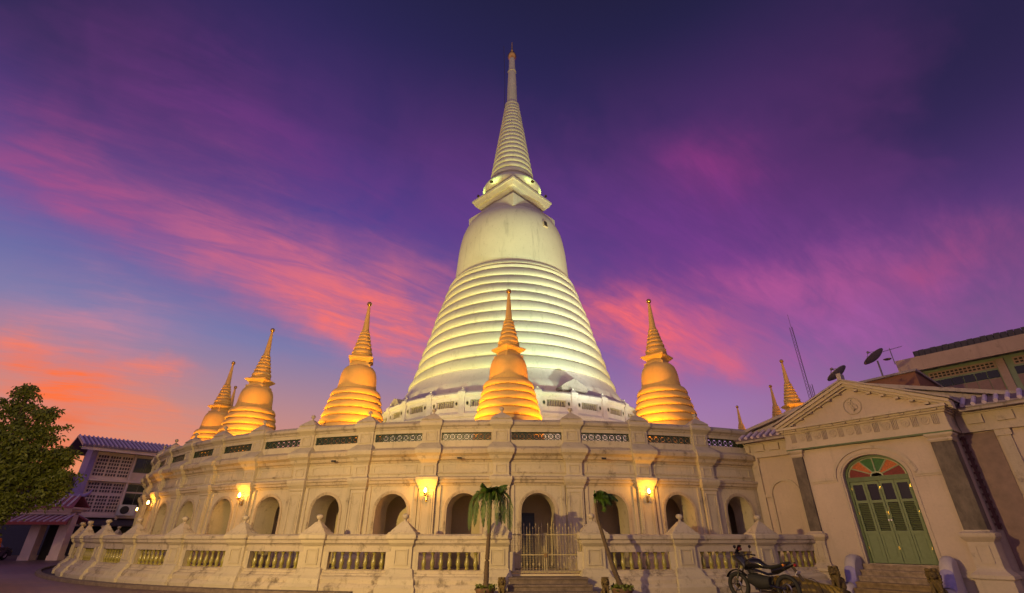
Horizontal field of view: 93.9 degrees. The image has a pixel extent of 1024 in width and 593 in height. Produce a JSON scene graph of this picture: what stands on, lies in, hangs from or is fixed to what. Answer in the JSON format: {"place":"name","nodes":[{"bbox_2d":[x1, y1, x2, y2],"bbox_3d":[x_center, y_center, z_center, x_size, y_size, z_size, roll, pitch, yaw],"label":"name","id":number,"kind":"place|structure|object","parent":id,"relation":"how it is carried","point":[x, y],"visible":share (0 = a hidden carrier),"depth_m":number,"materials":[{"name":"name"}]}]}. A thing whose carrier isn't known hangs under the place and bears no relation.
{"place":"outdoors","nodes":[
{"label":"outdoors","id":0,"kind":"place"},
{"bbox_2d":[0,555,765,592],"bbox_3d":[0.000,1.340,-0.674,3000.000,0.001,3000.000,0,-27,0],"label":"ground","id":1,"kind":"structure","parent":0,"point":[18,576],"depth_m":16.94,"materials":[{"name":"grey asphalt"}]},
{"bbox_2d":[0,543,12,559],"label":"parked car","id":2,"kind":"object","parent":1,"relation":"on","point":[5,552],"visible":1,"depth_m":34.88,"materials":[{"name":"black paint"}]},
{"bbox_2d":[0,473,75,554],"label":"dark house","id":3,"kind":"structure","parent":1,"relation":"on","point":[13,537],"depth_m":44.85,"materials":[{"name":"black"}]},
{"bbox_2d":[0,383,86,535],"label":"tree","id":4,"kind":"object","parent":1,"relation":"on","point":[23,468],"visible":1,"depth_m":22.76,"materials":[{"name":"green plant"}]},
{"bbox_2d":[3,489,92,560],"bbox_3d":[-39.226,16.599,34.964,13.950,4.863,3.121,4,-27,-7],"label":"gatehouse","id":5,"kind":"object","parent":1,"relation":"on","point":[61,523],"visible":0.6,"depth_m":35.20,"materials":[{"name":"white tile"}]},
{"bbox_2d":[41,568,54,575],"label":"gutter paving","id":6,"kind":"structure","parent":1,"relation":"on","point":[47,571],"depth_m":23.16,"materials":[{"name":"concrete"}]},
{"bbox_2d":[65,434,170,555],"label":"school block","id":7,"kind":"structure","parent":1,"relation":"on","point":[115,470],"depth_m":46.67,"materials":[{"name":"grey paint"}]},
{"bbox_2d":[115,504,136,515],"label":"air conditioner","id":8,"kind":"object","parent":7,"relation":"on","point":[125,510],"visible":1,"depth_m":46.32,"materials":[{"name":"white plastic"}]},
{"bbox_2d":[122,493,141,506],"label":"window","id":9,"kind":"structure","parent":7,"relation":"in","point":[129,498],"depth_m":47.42,"materials":[{"name":"black glass"}]},
{"bbox_2d":[126,484,143,492],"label":"window","id":10,"kind":"structure","parent":7,"relation":"in","point":[131,488],"depth_m":47.87,"materials":[{"name":"black glass"}]},
{"bbox_2d":[132,458,151,473],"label":"window","id":11,"kind":"structure","parent":7,"relation":"in","point":[142,465],"depth_m":48.87,"materials":[{"name":"black glass"}]},
{"bbox_2d":[35,565,352,592],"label":"kerb","id":12,"kind":"structure","parent":1,"relation":"on","point":[39,573],"depth_m":15.05,"materials":[{"name":"grey stone"}]},
{"bbox_2d":[51,513,831,592],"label":"circular balustrade","id":13,"kind":"object","parent":1,"relation":"on","point":[105,553],"visible":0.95,"depth_m":15.00,"materials":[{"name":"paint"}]},
{"bbox_2d":[509,523,580,572],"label":"iron gate","id":14,"kind":"structure","parent":13,"relation":"attached to","point":[544,545],"depth_m":14.70,"materials":[{"name":"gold metal"}]},
{"bbox_2d":[132,407,763,575],"bbox_3d":[-11.392,12.237,27.647,49.907,6.180,19.313,-18,-32,31],"label":"circular gallery","id":15,"kind":"object","parent":1,"relation":"on","point":[368,482],"visible":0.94,"depth_m":18.47,"materials":[{"name":"paint"}]},
{"bbox_2d":[236,493,243,505],"bbox_3d":[-10.965,8.168,19.294,0.298,0.476,0.292,16,-31,-29],"label":"wall lamp","id":16,"kind":"object","parent":15,"relation":"attached to","point":[239,497],"visible":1,"depth_m":19.30,"materials":[{"name":"gold metal"}]},
{"bbox_2d":[421,487,429,501],"bbox_3d":[-3.166,7.170,17.309,0.292,0.476,0.298,12,-29,-22],"label":"wall lamp","id":17,"kind":"object","parent":15,"relation":"attached to","point":[425,489],"visible":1,"depth_m":17.28,"materials":[{"name":"gold metal"}]},
{"bbox_2d":[521,513,534,564],"bbox_3d":[0.334,9.380,18.539,1.100,1.800,0.150,0,-27,-1],"label":"inner door","id":18,"kind":"structure","parent":15,"relation":"in","point":[526,518],"depth_m":18.52,"materials":[{"name":"blue paint"}]},
{"bbox_2d":[645,488,652,501],"bbox_3d":[5.055,7.305,17.579,0.292,0.476,0.298,-10,-28,18],"label":"wall lamp","id":19,"kind":"object","parent":15,"relation":"attached to","point":[649,494],"visible":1,"depth_m":17.55,"materials":[{"name":"gold metal"}]},
{"bbox_2d":[474,583,496,592],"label":"planter","id":20,"kind":"object","parent":1,"relation":"on","point":[479,588],"visible":0.94,"depth_m":12.94,"materials":[{"name":"ceramic"}]},
{"bbox_2d":[467,483,513,587],"bbox_3d":[-0.638,6.814,13.744,1.301,2.742,1.216,-19,-32,33],"label":"palm tree","id":21,"kind":"object","parent":20,"relation":"in","point":[488,495],"visible":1,"depth_m":13.83,"materials":[{"name":"green plant"}]},
{"bbox_2d":[498,577,505,592],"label":"lion statue","id":22,"kind":"object","parent":1,"relation":"on","point":[501,584],"visible":1,"depth_m":13.01,"materials":[{"name":"stone"}]},
{"bbox_2d":[505,576,597,592],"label":"gate steps","id":23,"kind":"structure","parent":1,"relation":"on","point":[548,584],"depth_m":13.44,"materials":[{"name":"grey stone"}]},
{"bbox_2d":[600,577,608,592],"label":"lion statue","id":24,"kind":"object","parent":1,"relation":"on","point":[605,584],"visible":1,"depth_m":13.06,"materials":[{"name":"stone"}]},
{"bbox_2d":[609,583,634,592],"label":"planter","id":25,"kind":"object","parent":1,"relation":"on","point":[618,588],"visible":0.94,"depth_m":12.96,"materials":[{"name":"ceramic"}]},
{"bbox_2d":[593,490,624,586],"bbox_3d":[2.689,6.927,13.705,0.761,2.561,0.731,13,-29,-24],"label":"palm tree","id":26,"kind":"object","parent":25,"relation":"on","point":[602,497],"visible":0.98,"depth_m":13.90,"materials":[{"name":"green plant"}]},
{"bbox_2d":[726,545,804,592],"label":"motorcycle","id":27,"kind":"object","parent":1,"relation":"on","point":[761,583],"visible":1,"depth_m":12.66,"materials":[{"name":"metal"}]},
{"bbox_2d":[788,318,814,398],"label":"radio mast","id":28,"kind":"object","parent":1,"relation":"on","point":[801,364],"visible":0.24,"depth_m":83.50,"materials":[{"name":"grey metal"}]},
{"bbox_2d":[827,566,850,592],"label":"lion statue","id":29,"kind":"object","parent":1,"relation":"on","point":[835,577],"visible":0.97,"depth_m":14.37,"materials":[{"name":"stone"}]},
{"bbox_2d":[734,373,1023,592],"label":"annex hall","id":30,"kind":"structure","parent":1,"relation":"on","point":[875,473],"depth_m":15.18,"materials":[{"name":"paint"}]},
{"bbox_2d":[827,365,845,380],"bbox_3d":[12.894,3.568,18.746,0.798,1.671,0.814,0,-27,0],"label":"satellite dish","id":31,"kind":"object","parent":30,"relation":"on","point":[839,369],"visible":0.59,"depth_m":18.82,"materials":[{"name":"grey metal"}]},
{"bbox_2d":[850,482,888,562],"bbox_3d":[11.650,7.343,15.629,0.062,2.385,0.408,19,-32,-33],"label":"door leaf","id":32,"kind":"structure","parent":30,"relation":"in","point":[874,540],"depth_m":15.57,"materials":[{"name":"green paint"}]},
{"bbox_2d":[864,481,904,563],"bbox_3d":[11.882,7.185,15.316,0.119,2.385,0.408,19,-32,-33],"label":"door leaf","id":33,"kind":"structure","parent":30,"relation":"in","point":[889,539],"depth_m":15.28,"materials":[{"name":"green paint"}]},
{"bbox_2d":[878,480,920,563],"bbox_3d":[12.137,7.035,15.018,0.119,2.385,0.408,19,-32,-33],"label":"door leaf","id":34,"kind":"structure","parent":30,"relation":"in","point":[906,543],"depth_m":14.98,"materials":[{"name":"green paint"}]},
{"bbox_2d":[894,478,938,564],"bbox_3d":[12.415,6.893,14.735,0.062,2.385,0.408,19,-32,-33],"label":"door leaf","id":35,"kind":"structure","parent":30,"relation":"in","point":[927,556],"depth_m":14.67,"materials":[{"name":"green paint"}]},
{"bbox_2d":[858,368,942,386],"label":"rusty block","id":36,"kind":"structure","parent":1,"relation":"on","point":[915,377],"depth_m":23.24,"materials":[{"name":"paint"}]},
{"bbox_2d":[864,348,883,375],"bbox_3d":[18.826,3.625,24.668,1.073,1.791,1.094,0,-27,0],"label":"satellite dish","id":37,"kind":"object","parent":36,"relation":"on","point":[875,355],"visible":0.98,"depth_m":24.65,"materials":[{"name":"grey metal"}]},
{"bbox_2d":[844,554,967,592],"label":"hall steps","id":38,"kind":"structure","parent":1,"relation":"on","point":[860,577],"depth_m":13.99,"materials":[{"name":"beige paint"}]},
{"bbox_2d":[924,568,947,592],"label":"lion statue","id":39,"kind":"object","parent":1,"relation":"on","point":[933,577],"visible":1,"depth_m":12.51,"materials":[{"name":"stone"}]},
{"bbox_2d":[895,327,1023,390],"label":"building","id":40,"kind":"structure","parent":1,"relation":"on","point":[994,361],"depth_m":25.72,"materials":[{"name":"paint"}]},
{"bbox_2d":[883,346,900,363],"bbox_3d":[22.613,3.479,28.352,1.193,1.063,0.453,-8,-28,16],"label":"roof antenna","id":41,"kind":"object","parent":40,"relation":"on","point":[886,359],"visible":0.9,"depth_m":28.39,"materials":[{"name":"grey metal"}]},
{"bbox_2d":[0,0,1023,473],"label":"sky","id":42,"kind":"structure","parent":0,"point":[183,183],"materials":[{"name":"purple"}]},
{"bbox_2d":[771,575,843,592],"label":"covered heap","id":43,"kind":"object","parent":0,"point":[809,586],"visible":0.65,"depth_m":12.68,"materials":[{"name":"fabric"}]},
{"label":"terrace","id":44,"kind":"structure","parent":0,"visible":0},
{"bbox_2d":[190,361,234,455],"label":"chedi","id":45,"kind":"structure","parent":44,"relation":"on","point":[214,418],"depth_m":31.75,"materials":[{"name":"paint"}]},
{"bbox_2d":[230,386,236,406],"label":"chedi","id":46,"kind":"structure","parent":44,"relation":"on","point":[233,396],"depth_m":39.11,"materials":[{"name":"paint"}]},
{"bbox_2d":[210,328,275,454],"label":"chedi","id":47,"kind":"structure","parent":44,"relation":"on","point":[250,411],"depth_m":25.95,"materials":[{"name":"paint"}]},
{"bbox_2d":[318,302,384,444],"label":"chedi","id":48,"kind":"structure","parent":44,"relation":"on","point":[354,397],"depth_m":22.42,"materials":[{"name":"paint"}]},
{"bbox_2d":[382,385,635,441],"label":"terrace wall","id":49,"kind":"structure","parent":44,"relation":"on","point":[462,400],"depth_m":34.30,"materials":[{"name":"paint"}]},
{"bbox_2d":[391,398,403,414],"bbox_3d":[-8.848,9.373,38.777,1.700,2.000,2.200,16,-31,-29],"label":"drum shrine","id":50,"kind":"object","parent":49,"relation":"on","point":[394,402],"visible":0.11,"depth_m":38.28,"materials":[{"name":"white paint"}]},
{"bbox_2d":[402,46,622,412],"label":"great chedi","id":51,"kind":"structure","parent":49,"relation":"on","point":[512,241],"depth_m":42.67,"materials":[{"name":"paint"}]},
{"bbox_2d":[556,379,588,406],"bbox_3d":[4.250,7.487,35.472,2.300,2.400,1.800,11,-29,-21],"label":"drum shrine","id":52,"kind":"object","parent":49,"relation":"on","point":[578,387],"visible":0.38,"depth_m":35.02,"materials":[{"name":"white paint"}]},
{"bbox_2d":[473,289,544,439],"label":"chedi","id":53,"kind":"structure","parent":44,"relation":"on","point":[508,386],"depth_m":20.91,"materials":[{"name":"paint"}]},
{"bbox_2d":[635,299,698,443],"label":"chedi","id":54,"kind":"structure","parent":44,"relation":"on","point":[663,397],"depth_m":22.05,"materials":[{"name":"paint"}]},
{"bbox_2d":[736,406,745,429],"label":"chedi","id":55,"kind":"structure","parent":44,"relation":"on","point":[741,426],"depth_m":44.68,"materials":[{"name":"paint"}]},
{"bbox_2d":[769,385,781,417],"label":"chedi","id":56,"kind":"structure","parent":44,"relation":"on","point":[776,410],"depth_m":38.36,"materials":[{"name":"paint"}]},
{"bbox_2d":[779,359,804,411],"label":"chedi","id":57,"kind":"structure","parent":44,"relation":"on","point":[791,399],"depth_m":32.31,"materials":[{"name":"paint"}]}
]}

